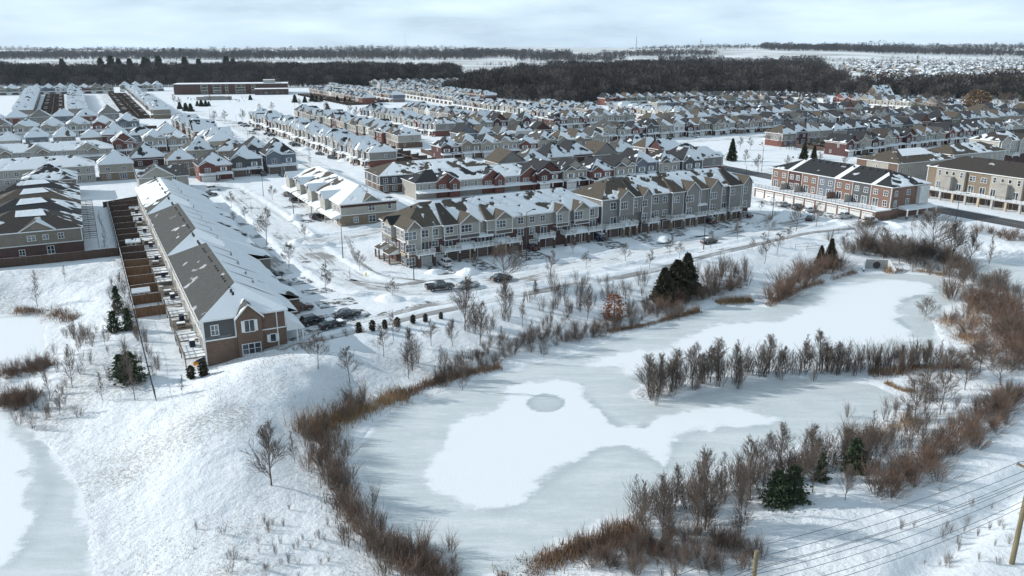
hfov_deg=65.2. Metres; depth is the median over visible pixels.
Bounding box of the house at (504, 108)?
[499,100,516,114]
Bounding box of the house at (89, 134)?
[79,128,101,140]
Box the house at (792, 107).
[784,104,800,111]
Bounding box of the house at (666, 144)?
[647,138,682,153]
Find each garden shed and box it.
[125,238,140,245]
[131,286,149,295]
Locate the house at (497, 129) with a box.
[490,125,515,136]
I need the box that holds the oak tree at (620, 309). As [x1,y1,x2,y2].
[598,294,629,320]
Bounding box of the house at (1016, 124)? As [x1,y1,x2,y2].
[1002,118,1021,129]
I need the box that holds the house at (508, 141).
[493,132,520,152]
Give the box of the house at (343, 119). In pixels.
[339,114,355,129]
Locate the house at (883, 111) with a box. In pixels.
[873,107,888,117]
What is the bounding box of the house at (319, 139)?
[313,128,332,150]
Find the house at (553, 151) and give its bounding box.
[536,141,573,162]
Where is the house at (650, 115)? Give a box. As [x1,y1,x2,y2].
[636,112,658,120]
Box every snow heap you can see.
[287,213,302,220]
[298,147,312,150]
[338,158,348,161]
[374,293,405,302]
[424,268,444,273]
[455,267,481,275]
[560,245,588,252]
[633,244,653,249]
[652,235,673,242]
[683,230,707,235]
[730,222,745,226]
[740,227,757,231]
[760,222,780,227]
[764,197,775,200]
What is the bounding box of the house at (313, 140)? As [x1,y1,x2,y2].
[308,129,321,148]
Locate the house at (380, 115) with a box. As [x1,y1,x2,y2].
[378,109,385,118]
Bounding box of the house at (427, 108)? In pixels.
[424,105,436,114]
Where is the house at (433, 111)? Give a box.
[429,106,442,116]
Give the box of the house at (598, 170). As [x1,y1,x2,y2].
[580,157,614,185]
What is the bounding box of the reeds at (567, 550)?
[489,509,646,575]
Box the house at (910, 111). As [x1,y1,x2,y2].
[898,107,916,115]
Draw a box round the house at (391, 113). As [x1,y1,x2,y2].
[387,110,403,122]
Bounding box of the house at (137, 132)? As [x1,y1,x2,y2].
[128,124,149,145]
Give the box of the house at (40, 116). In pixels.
[28,109,51,127]
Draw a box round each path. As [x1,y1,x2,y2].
[260,228,852,351]
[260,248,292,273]
[277,299,470,349]
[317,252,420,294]
[343,235,425,280]
[350,271,498,284]
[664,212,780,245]
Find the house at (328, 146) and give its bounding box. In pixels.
[325,136,329,154]
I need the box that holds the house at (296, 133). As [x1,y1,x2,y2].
[291,122,309,142]
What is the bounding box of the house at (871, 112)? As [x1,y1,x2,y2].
[860,107,880,116]
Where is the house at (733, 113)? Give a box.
[724,109,741,117]
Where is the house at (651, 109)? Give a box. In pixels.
[647,106,657,113]
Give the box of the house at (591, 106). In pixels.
[580,103,603,112]
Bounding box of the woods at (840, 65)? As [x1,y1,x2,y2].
[804,55,1023,77]
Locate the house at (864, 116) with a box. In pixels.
[849,110,869,119]
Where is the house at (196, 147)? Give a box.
[181,135,215,160]
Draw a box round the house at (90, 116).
[75,107,96,125]
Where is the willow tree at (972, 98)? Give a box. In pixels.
[959,90,997,107]
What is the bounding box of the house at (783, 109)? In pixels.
[775,105,790,112]
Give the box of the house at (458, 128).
[450,123,477,138]
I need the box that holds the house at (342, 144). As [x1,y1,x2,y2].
[336,137,348,159]
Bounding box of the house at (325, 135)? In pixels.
[320,128,347,152]
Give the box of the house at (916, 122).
[897,116,922,125]
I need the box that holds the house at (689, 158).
[669,146,703,170]
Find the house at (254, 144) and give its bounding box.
[242,136,265,155]
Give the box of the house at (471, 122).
[461,116,480,127]
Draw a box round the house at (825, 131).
[807,122,832,142]
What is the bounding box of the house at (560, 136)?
[551,130,575,144]
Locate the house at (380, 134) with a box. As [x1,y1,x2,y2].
[375,123,393,143]
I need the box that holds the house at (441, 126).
[426,117,454,136]
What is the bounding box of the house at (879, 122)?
[866,116,890,127]
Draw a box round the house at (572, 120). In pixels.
[559,110,579,128]
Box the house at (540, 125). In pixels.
[526,121,551,133]
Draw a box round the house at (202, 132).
[197,128,209,138]
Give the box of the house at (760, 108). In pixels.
[753,105,772,111]
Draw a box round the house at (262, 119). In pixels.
[258,110,278,129]
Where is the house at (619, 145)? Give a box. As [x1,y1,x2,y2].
[608,138,636,153]
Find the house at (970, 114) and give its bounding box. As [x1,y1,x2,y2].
[960,110,981,119]
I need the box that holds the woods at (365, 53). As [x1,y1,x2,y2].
[0,45,488,60]
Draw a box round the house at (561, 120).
[544,112,567,129]
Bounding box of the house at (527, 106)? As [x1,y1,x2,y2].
[520,102,540,112]
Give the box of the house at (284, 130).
[279,117,300,138]
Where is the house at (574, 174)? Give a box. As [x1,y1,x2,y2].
[553,157,589,188]
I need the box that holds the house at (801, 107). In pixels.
[795,104,808,110]
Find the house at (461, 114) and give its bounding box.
[455,110,472,118]
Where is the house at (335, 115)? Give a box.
[331,111,346,127]
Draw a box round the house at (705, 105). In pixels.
[700,102,713,109]
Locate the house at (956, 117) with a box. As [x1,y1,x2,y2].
[944,111,963,122]
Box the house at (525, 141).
[515,134,537,151]
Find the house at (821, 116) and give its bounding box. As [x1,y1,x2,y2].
[812,111,829,122]
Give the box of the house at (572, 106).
[569,102,580,110]
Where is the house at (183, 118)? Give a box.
[179,114,203,133]
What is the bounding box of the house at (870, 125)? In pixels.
[857,119,880,130]
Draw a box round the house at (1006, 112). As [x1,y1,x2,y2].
[1000,109,1014,116]
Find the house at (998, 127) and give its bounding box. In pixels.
[979,120,1004,130]
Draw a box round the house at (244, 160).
[224,143,263,176]
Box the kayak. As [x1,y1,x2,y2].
[193,357,204,365]
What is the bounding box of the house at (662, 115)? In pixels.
[654,112,670,118]
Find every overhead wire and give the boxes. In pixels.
[677,461,1022,575]
[710,471,1023,575]
[734,479,1021,575]
[744,483,1021,575]
[750,484,1022,575]
[780,490,1022,575]
[824,501,1022,575]
[846,506,1022,575]
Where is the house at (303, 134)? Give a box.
[298,122,323,144]
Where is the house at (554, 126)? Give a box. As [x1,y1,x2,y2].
[547,122,566,132]
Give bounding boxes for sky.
[0,0,1023,48]
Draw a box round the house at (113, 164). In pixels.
[96,149,134,180]
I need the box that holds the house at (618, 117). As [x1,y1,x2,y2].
[609,109,624,123]
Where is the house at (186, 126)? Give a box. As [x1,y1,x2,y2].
[184,120,190,139]
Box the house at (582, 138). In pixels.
[565,128,591,145]
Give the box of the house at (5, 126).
[0,117,12,135]
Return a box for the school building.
[173,79,288,94]
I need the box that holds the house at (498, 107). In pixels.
[494,99,513,112]
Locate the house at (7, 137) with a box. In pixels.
[0,131,21,143]
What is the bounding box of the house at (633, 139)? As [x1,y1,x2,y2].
[624,134,645,144]
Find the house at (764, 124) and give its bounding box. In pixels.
[755,115,772,131]
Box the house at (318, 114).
[315,109,329,122]
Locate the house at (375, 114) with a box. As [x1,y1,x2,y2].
[372,107,386,118]
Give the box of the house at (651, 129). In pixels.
[637,118,660,137]
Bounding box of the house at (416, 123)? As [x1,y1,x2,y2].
[411,115,432,130]
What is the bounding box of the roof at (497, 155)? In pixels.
[484,147,525,164]
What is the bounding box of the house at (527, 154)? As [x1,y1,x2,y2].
[516,148,550,162]
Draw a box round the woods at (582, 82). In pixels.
[441,58,1023,102]
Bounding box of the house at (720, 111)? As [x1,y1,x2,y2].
[712,107,730,117]
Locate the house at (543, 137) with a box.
[527,129,555,148]
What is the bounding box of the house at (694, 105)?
[686,100,703,110]
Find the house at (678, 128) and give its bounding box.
[664,116,686,137]
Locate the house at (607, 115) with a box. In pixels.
[594,108,613,121]
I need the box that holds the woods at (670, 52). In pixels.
[595,48,718,56]
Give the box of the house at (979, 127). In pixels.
[958,118,987,135]
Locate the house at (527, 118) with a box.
[517,111,536,124]
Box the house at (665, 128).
[655,118,673,137]
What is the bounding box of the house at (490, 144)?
[476,133,500,158]
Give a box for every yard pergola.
[82,214,94,219]
[82,219,95,225]
[82,225,96,235]
[83,231,99,248]
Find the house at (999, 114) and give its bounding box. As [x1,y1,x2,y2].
[984,109,1007,118]
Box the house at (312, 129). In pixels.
[304,125,328,146]
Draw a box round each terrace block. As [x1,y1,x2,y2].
[0,140,113,161]
[0,155,96,186]
[0,179,79,194]
[0,187,80,203]
[0,197,83,237]
[0,208,84,258]
[21,164,77,183]
[128,176,231,236]
[139,202,271,284]
[157,240,304,368]
[363,157,488,192]
[401,163,537,199]
[754,156,937,220]
[855,147,954,180]
[926,155,1023,213]
[928,141,1006,159]
[969,129,1023,162]
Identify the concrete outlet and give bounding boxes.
[863,259,896,272]
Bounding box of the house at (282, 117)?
[273,115,293,134]
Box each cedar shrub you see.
[185,365,195,378]
[196,360,209,376]
[354,321,362,332]
[368,319,375,330]
[381,319,387,328]
[394,317,400,326]
[410,314,415,323]
[423,313,427,321]
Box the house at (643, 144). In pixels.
[632,137,654,154]
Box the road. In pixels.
[724,166,1023,228]
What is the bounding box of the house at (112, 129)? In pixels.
[100,121,128,143]
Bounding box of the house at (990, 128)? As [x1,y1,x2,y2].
[980,121,994,132]
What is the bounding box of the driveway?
[238,200,836,321]
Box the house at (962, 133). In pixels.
[941,122,970,142]
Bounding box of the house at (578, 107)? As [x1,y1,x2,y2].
[574,102,592,111]
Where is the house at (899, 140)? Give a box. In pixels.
[876,127,905,148]
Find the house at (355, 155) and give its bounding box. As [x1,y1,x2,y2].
[347,141,376,164]
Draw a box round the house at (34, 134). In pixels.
[24,126,49,142]
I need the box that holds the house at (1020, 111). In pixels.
[1010,108,1023,115]
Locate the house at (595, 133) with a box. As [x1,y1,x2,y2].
[582,126,610,142]
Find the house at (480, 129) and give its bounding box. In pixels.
[473,125,495,136]
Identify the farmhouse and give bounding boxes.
[865,85,893,96]
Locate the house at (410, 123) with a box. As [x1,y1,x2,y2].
[407,115,423,128]
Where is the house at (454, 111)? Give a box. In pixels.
[449,109,464,114]
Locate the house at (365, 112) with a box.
[361,103,382,117]
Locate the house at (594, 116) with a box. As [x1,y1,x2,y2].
[583,110,602,125]
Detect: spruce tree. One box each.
[725,138,737,161]
[797,142,809,158]
[810,145,817,158]
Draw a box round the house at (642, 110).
[636,105,652,117]
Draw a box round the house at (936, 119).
[928,115,944,124]
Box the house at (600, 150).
[584,140,618,159]
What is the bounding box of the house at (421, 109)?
[418,105,425,113]
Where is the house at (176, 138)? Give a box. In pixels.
[165,130,189,151]
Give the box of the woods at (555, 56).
[513,51,627,61]
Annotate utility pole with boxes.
[752,549,758,575]
[1009,461,1023,564]
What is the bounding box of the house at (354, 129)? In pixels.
[350,117,363,135]
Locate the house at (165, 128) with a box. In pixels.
[156,121,180,134]
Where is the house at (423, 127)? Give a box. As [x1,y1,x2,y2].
[418,117,436,134]
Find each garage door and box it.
[201,175,215,181]
[233,170,246,176]
[269,166,281,173]
[422,255,431,264]
[435,252,443,262]
[447,251,457,259]
[461,249,468,258]
[464,153,471,158]
[477,247,487,256]
[513,240,522,250]
[529,238,537,243]
[540,183,549,188]
[545,237,553,246]
[567,181,576,188]
[570,234,579,242]
[584,232,593,240]
[610,228,618,236]
[621,227,628,234]
[641,223,649,232]
[652,221,660,230]
[662,220,669,228]
[674,219,681,227]
[685,218,692,225]
[697,216,704,223]
[719,212,726,220]
[729,212,736,219]
[756,189,763,197]
[765,191,773,198]
[775,193,782,201]
[784,195,792,203]
[794,197,803,204]
[805,199,813,206]
[816,202,824,210]
[826,204,836,213]
[838,206,847,213]
[848,151,853,156]
[850,209,859,217]
[861,211,872,218]
[929,190,936,196]
[943,192,951,198]
[959,195,968,201]
[976,198,985,204]
[993,201,1003,207]
[1012,204,1021,210]
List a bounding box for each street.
[99,94,122,115]
[193,112,270,177]
[209,181,825,295]
[286,145,412,209]
[309,179,758,243]
[677,135,764,142]
[731,173,888,227]
[750,160,856,172]
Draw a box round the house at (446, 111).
[441,106,459,116]
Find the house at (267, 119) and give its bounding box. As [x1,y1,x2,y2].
[263,113,282,131]
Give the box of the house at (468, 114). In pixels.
[462,112,474,118]
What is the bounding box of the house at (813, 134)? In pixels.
[798,122,820,143]
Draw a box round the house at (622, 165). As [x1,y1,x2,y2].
[601,153,637,176]
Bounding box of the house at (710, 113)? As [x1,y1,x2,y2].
[703,109,718,117]
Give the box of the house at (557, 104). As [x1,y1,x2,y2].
[552,100,565,106]
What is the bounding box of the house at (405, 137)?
[391,127,423,147]
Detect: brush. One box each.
[0,302,118,428]
[0,346,58,378]
[0,374,42,412]
[104,271,162,375]
[191,501,375,575]
[289,326,366,350]
[294,408,439,575]
[322,375,371,421]
[370,525,466,575]
[408,294,680,388]
[461,266,687,354]
[563,511,780,574]
[621,413,920,530]
[638,334,964,405]
[645,261,748,315]
[694,248,754,285]
[754,247,863,302]
[818,225,983,269]
[820,381,991,472]
[824,341,943,372]
[840,371,1023,499]
[857,411,935,442]
[898,495,1019,567]
[909,252,1023,297]
[924,285,1012,344]
[928,266,1023,374]
[968,218,1023,241]
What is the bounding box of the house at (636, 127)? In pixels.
[624,121,645,134]
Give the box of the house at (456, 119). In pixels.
[446,114,463,125]
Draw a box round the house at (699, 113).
[689,109,708,117]
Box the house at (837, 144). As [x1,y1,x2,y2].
[824,133,861,156]
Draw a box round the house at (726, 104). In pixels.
[717,100,733,109]
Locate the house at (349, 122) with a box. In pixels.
[346,116,365,130]
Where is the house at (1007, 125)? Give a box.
[985,118,1013,129]
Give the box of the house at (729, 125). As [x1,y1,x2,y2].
[712,115,736,133]
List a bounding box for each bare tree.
[26,270,42,306]
[42,370,51,391]
[51,385,64,411]
[59,344,79,387]
[70,320,79,344]
[94,371,108,399]
[111,295,118,316]
[117,350,132,381]
[118,351,146,398]
[120,282,126,296]
[179,375,185,394]
[224,191,235,206]
[237,419,289,485]
[253,206,270,244]
[279,243,294,260]
[286,431,297,461]
[298,224,308,235]
[302,330,336,368]
[317,261,334,293]
[336,346,361,382]
[354,251,366,266]
[369,324,392,356]
[384,277,400,293]
[386,314,402,339]
[399,325,425,370]
[399,342,418,378]
[421,319,437,338]
[436,346,443,366]
[444,317,458,345]
[447,275,480,329]
[457,350,468,389]
[464,299,489,339]
[468,254,478,268]
[484,241,530,279]
[494,276,515,314]
[496,325,504,353]
[519,293,527,326]
[527,319,534,344]
[533,279,539,293]
[545,250,558,272]
[551,283,567,308]
[562,301,570,322]
[570,237,577,247]
[577,283,594,320]
[581,252,591,263]
[619,243,630,260]
[625,298,631,318]
[628,473,640,504]
[632,352,664,389]
[632,479,655,547]
[643,351,674,393]
[645,472,687,539]
[646,250,654,268]
[663,358,684,383]
[664,348,686,388]
[665,235,673,254]
[668,462,693,507]
[674,242,684,258]
[679,341,714,384]
[679,444,737,530]
[679,460,717,524]
[692,353,712,378]
[697,345,725,381]
[699,497,718,532]
[706,336,731,372]
[708,230,716,246]
[714,451,731,502]
[724,343,747,374]
[730,218,743,236]
[731,339,742,371]
[732,479,753,529]
[737,434,776,498]
[742,466,753,513]
[743,149,749,160]
[745,347,755,369]
[753,154,763,167]
[753,430,780,479]
[755,340,767,372]
[756,333,784,373]
[757,239,771,263]
[764,215,776,236]
[768,421,796,458]
[770,232,784,251]
[774,346,793,369]
[788,349,797,372]
[789,203,803,229]
[794,340,816,371]
[796,429,808,475]
[797,421,826,451]
[798,435,832,492]
[803,335,814,370]
[809,328,838,370]
[811,202,824,224]
[817,341,839,370]
[822,435,836,471]
[830,340,852,368]
[833,428,863,455]
[836,463,857,499]
[839,233,854,259]
[843,341,853,367]
[846,214,884,240]
[864,410,878,438]
[876,226,899,258]
[885,234,918,262]
[886,409,896,437]
[891,344,906,362]
[899,376,939,416]
[906,364,946,391]
[909,215,917,232]
[911,98,921,105]
[912,238,928,255]
[915,207,972,245]
[915,297,941,315]
[920,371,963,414]
[921,340,936,363]
[922,93,932,98]
[925,95,946,105]
[932,345,978,374]
[937,218,971,255]
[937,340,943,363]
[940,91,956,100]
[949,259,980,283]
[949,350,989,389]
[960,341,998,371]
[961,229,984,260]
[966,274,1000,300]
[975,94,990,103]
[978,354,1023,384]
[983,268,1014,296]
[986,235,996,261]
[988,314,1022,334]
[995,93,1018,105]
[1003,91,1023,105]
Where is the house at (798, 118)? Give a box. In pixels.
[787,112,804,123]
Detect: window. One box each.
[19,249,25,255]
[27,235,35,241]
[42,234,48,239]
[47,245,54,253]
[57,232,63,238]
[120,173,126,178]
[199,333,202,350]
[210,324,219,335]
[241,319,257,332]
[242,341,261,354]
[267,333,278,342]
[368,205,374,210]
[369,215,375,221]
[401,255,404,264]
[404,231,416,240]
[405,244,415,252]
[406,257,414,266]
[421,229,428,237]
[422,242,428,251]
[432,240,437,246]
[433,228,437,235]
[445,226,453,233]
[445,240,452,248]
[452,184,457,189]
[460,238,469,241]
[461,224,471,232]
[477,237,484,241]
[485,236,492,242]
[495,234,504,237]
[496,220,505,227]
[517,228,523,235]
[518,217,523,223]
[529,216,534,222]
[529,227,534,234]
[540,215,544,220]
[540,226,546,235]
[557,214,562,221]
[567,173,573,177]
[567,222,573,231]
[574,210,582,219]
[589,219,595,228]
[590,208,594,215]
[610,202,616,209]
[610,217,616,225]
[620,201,627,209]
[634,200,637,207]
[641,213,646,219]
[642,199,647,206]
[654,197,658,203]
[663,196,667,202]
[674,196,679,202]
[685,195,693,202]
[686,207,691,214]
[709,192,716,199]
[773,179,777,186]
[803,185,807,192]
[836,191,841,198]
[860,195,866,203]
[872,197,877,206]
[882,200,886,206]
[935,181,940,187]
[955,184,960,190]
[967,185,973,192]
[969,176,975,181]
[979,187,985,194]
[980,177,987,183]
[990,189,995,196]
[1012,192,1018,200]
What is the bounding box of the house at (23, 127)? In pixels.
[13,118,39,137]
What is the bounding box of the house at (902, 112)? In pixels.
[893,109,908,115]
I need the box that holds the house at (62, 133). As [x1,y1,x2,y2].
[52,125,75,141]
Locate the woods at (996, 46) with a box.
[631,40,1023,49]
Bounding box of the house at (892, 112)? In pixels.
[877,106,898,116]
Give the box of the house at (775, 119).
[758,111,783,128]
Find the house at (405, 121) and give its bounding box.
[403,114,425,126]
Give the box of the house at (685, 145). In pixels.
[667,143,693,152]
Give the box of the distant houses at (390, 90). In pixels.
[0,77,1023,118]
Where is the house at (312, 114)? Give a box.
[310,110,315,118]
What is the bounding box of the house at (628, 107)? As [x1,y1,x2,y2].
[623,103,638,111]
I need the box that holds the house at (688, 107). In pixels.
[673,102,692,111]
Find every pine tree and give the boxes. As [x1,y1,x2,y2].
[103,311,122,333]
[106,286,125,314]
[107,351,148,388]
[108,354,121,377]
[119,307,135,330]
[756,469,799,512]
[784,464,813,508]
[808,452,833,483]
[835,437,872,475]
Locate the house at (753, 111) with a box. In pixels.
[746,107,760,115]
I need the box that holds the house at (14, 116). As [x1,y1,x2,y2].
[4,109,28,128]
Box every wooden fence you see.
[0,247,119,267]
[13,125,156,132]
[41,94,64,114]
[103,186,191,207]
[107,200,138,205]
[107,202,134,313]
[107,205,116,246]
[108,93,149,118]
[109,205,128,212]
[111,210,130,216]
[112,215,132,223]
[114,221,134,228]
[115,227,137,235]
[117,233,139,240]
[118,238,141,246]
[120,244,144,254]
[121,251,146,259]
[123,258,148,267]
[125,265,151,275]
[127,273,154,284]
[129,282,157,294]
[132,292,161,305]
[135,304,165,317]
[298,93,361,104]
[376,98,388,102]
[379,142,435,161]
[421,148,430,155]
[795,141,824,150]
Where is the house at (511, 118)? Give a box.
[503,112,522,125]
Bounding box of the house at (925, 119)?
[910,113,931,126]
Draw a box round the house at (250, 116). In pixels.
[247,108,264,124]
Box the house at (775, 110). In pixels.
[766,106,782,113]
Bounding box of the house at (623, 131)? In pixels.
[611,121,632,139]
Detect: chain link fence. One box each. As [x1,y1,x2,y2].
[134,310,155,398]
[827,217,887,235]
[953,212,1022,227]
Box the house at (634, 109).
[631,103,650,117]
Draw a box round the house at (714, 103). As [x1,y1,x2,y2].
[706,100,723,108]
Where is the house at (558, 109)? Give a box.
[547,106,570,114]
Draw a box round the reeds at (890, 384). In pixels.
[883,379,913,392]
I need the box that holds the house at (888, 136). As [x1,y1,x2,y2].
[871,128,897,151]
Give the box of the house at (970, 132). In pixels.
[960,123,974,141]
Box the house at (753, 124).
[737,115,760,132]
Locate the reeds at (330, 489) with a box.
[302,446,436,575]
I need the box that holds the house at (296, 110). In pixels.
[294,104,307,116]
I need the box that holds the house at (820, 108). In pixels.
[811,104,828,111]
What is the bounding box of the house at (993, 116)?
[983,110,997,118]
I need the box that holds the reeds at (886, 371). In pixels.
[868,357,971,377]
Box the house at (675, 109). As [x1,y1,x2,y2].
[665,106,688,112]
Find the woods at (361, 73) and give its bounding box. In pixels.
[0,59,466,86]
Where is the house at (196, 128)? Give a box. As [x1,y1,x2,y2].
[191,122,213,136]
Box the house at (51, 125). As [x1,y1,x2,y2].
[40,117,64,136]
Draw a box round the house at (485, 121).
[474,115,492,128]
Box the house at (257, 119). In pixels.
[253,113,264,128]
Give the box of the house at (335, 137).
[327,131,356,156]
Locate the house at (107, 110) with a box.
[97,104,119,123]
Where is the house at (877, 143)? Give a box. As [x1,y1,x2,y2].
[862,131,886,153]
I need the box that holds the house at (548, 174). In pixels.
[524,157,563,189]
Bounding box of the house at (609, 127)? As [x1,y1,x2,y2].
[590,120,617,141]
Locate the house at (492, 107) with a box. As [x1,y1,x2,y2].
[487,100,500,111]
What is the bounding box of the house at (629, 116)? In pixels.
[616,108,636,122]
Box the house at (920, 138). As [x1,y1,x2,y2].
[912,128,928,147]
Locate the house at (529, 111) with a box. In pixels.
[524,106,538,114]
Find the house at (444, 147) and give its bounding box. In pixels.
[430,136,462,158]
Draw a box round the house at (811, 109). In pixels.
[803,104,818,112]
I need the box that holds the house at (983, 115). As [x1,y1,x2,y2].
[972,110,990,120]
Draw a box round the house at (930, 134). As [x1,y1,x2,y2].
[911,126,937,146]
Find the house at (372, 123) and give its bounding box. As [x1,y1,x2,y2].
[364,118,392,135]
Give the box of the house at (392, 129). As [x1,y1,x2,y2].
[384,124,414,145]
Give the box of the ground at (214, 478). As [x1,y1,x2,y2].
[0,44,1023,575]
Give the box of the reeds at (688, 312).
[607,302,703,332]
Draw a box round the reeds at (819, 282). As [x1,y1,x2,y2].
[763,267,858,306]
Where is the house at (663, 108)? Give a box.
[654,105,671,113]
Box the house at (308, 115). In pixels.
[306,108,319,118]
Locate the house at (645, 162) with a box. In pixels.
[620,147,658,174]
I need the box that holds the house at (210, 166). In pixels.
[192,151,233,181]
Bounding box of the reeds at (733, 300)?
[712,293,753,305]
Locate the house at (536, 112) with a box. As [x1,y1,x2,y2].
[531,105,551,120]
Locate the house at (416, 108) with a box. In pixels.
[412,102,428,113]
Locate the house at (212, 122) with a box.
[189,119,216,138]
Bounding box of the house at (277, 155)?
[259,137,298,173]
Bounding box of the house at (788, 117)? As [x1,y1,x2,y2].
[777,113,793,122]
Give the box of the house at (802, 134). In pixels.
[781,121,808,144]
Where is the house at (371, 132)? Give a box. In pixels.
[367,123,387,139]
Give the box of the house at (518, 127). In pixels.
[507,121,531,135]
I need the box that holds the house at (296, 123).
[288,119,316,140]
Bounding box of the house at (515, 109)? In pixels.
[511,103,525,114]
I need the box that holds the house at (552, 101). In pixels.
[543,99,557,104]
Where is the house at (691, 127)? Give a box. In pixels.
[680,118,700,136]
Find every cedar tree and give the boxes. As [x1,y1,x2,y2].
[649,267,681,304]
[669,259,700,301]
[682,251,701,289]
[814,245,825,263]
[825,238,836,267]
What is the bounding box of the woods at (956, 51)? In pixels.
[847,45,1023,56]
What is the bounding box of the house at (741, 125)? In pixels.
[730,117,749,133]
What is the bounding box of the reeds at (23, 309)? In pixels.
[12,301,83,322]
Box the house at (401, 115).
[396,111,417,124]
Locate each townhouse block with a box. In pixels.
[281,166,397,226]
[374,187,603,267]
[571,167,753,239]
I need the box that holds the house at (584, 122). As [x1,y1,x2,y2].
[571,110,590,127]
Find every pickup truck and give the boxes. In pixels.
[258,170,266,175]
[424,279,454,291]
[835,211,853,219]
[860,215,877,224]
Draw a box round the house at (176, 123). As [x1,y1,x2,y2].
[173,113,189,130]
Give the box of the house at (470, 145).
[452,132,482,158]
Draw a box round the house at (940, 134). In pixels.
[926,126,947,145]
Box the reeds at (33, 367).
[0,356,54,377]
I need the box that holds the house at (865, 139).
[846,131,874,154]
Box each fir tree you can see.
[96,57,104,65]
[106,55,114,66]
[114,58,121,65]
[125,58,132,63]
[140,57,147,65]
[154,55,161,64]
[180,57,188,64]
[182,103,187,110]
[187,103,194,111]
[221,56,228,62]
[308,94,314,101]
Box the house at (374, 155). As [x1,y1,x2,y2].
[358,143,397,167]
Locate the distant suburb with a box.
[843,59,1023,81]
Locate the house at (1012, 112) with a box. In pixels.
[1003,108,1020,115]
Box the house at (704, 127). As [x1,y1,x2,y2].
[690,117,711,135]
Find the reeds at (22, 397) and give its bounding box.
[0,382,44,409]
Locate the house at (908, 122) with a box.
[894,117,914,127]
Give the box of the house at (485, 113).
[468,110,489,118]
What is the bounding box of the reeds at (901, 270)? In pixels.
[881,264,944,276]
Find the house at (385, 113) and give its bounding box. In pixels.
[381,108,403,118]
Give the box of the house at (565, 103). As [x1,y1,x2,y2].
[560,101,575,105]
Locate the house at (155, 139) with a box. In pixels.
[141,129,167,152]
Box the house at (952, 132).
[930,122,961,144]
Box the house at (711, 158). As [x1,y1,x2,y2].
[690,146,725,168]
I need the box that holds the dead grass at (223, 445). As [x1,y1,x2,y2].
[52,347,878,575]
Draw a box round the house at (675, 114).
[668,112,684,118]
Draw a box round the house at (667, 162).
[648,149,680,172]
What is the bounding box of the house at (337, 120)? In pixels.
[336,112,351,127]
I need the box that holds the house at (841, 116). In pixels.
[830,111,849,120]
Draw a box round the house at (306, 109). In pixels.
[302,106,320,118]
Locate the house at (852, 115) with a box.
[843,111,860,118]
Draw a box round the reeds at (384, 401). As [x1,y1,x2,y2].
[282,382,412,441]
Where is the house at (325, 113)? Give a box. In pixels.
[321,109,342,124]
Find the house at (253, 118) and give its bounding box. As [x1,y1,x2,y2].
[251,111,266,126]
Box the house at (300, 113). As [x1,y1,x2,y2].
[298,105,313,116]
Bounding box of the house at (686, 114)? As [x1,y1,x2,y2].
[676,110,696,118]
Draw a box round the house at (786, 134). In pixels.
[761,125,796,146]
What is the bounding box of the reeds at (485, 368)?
[397,360,502,398]
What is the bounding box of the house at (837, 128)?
[821,121,846,133]
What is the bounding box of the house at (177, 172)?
[134,163,188,185]
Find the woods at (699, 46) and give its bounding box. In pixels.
[643,44,768,49]
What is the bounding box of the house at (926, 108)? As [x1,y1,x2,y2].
[912,105,933,113]
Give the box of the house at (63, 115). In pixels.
[52,107,74,126]
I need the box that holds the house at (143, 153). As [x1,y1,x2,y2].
[128,141,164,175]
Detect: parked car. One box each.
[205,191,217,195]
[206,185,221,190]
[267,267,283,275]
[276,276,293,285]
[281,191,293,196]
[288,196,302,202]
[299,313,326,326]
[300,301,313,310]
[309,212,326,219]
[317,317,346,329]
[327,154,337,158]
[333,307,361,318]
[437,257,452,266]
[456,280,480,288]
[490,273,512,281]
[527,243,539,250]
[594,232,605,240]
[700,236,717,244]
[706,216,715,223]
[746,212,753,217]
[777,201,791,206]
[791,203,804,209]
[802,206,816,211]
[805,214,814,220]
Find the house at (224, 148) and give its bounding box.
[215,139,237,158]
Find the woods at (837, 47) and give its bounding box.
[757,41,919,52]
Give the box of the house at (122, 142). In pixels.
[110,131,135,156]
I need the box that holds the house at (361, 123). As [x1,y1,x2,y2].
[356,117,374,135]
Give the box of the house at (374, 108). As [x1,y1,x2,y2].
[368,105,384,117]
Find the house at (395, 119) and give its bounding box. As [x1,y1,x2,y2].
[392,114,397,124]
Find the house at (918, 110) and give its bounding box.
[910,107,927,113]
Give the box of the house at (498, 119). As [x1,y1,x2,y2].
[486,112,507,127]
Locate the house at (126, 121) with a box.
[116,112,139,131]
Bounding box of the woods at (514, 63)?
[483,60,580,65]
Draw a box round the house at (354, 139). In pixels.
[344,135,378,161]
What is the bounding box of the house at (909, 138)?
[887,126,918,148]
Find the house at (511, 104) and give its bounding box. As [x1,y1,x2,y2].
[507,102,521,112]
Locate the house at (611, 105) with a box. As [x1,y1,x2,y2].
[608,102,618,110]
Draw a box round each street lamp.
[341,224,347,257]
[526,209,535,260]
[703,214,708,249]
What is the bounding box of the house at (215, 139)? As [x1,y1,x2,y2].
[205,131,236,146]
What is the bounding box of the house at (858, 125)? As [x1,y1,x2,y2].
[843,119,867,131]
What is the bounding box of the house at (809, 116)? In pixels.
[795,110,817,122]
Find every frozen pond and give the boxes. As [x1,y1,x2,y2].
[0,314,93,575]
[352,272,968,575]
[946,258,1023,333]
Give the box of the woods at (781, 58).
[658,55,825,61]
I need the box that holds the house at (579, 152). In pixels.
[559,139,592,161]
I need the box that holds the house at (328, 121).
[325,114,331,127]
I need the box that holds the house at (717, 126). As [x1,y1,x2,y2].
[703,117,726,135]

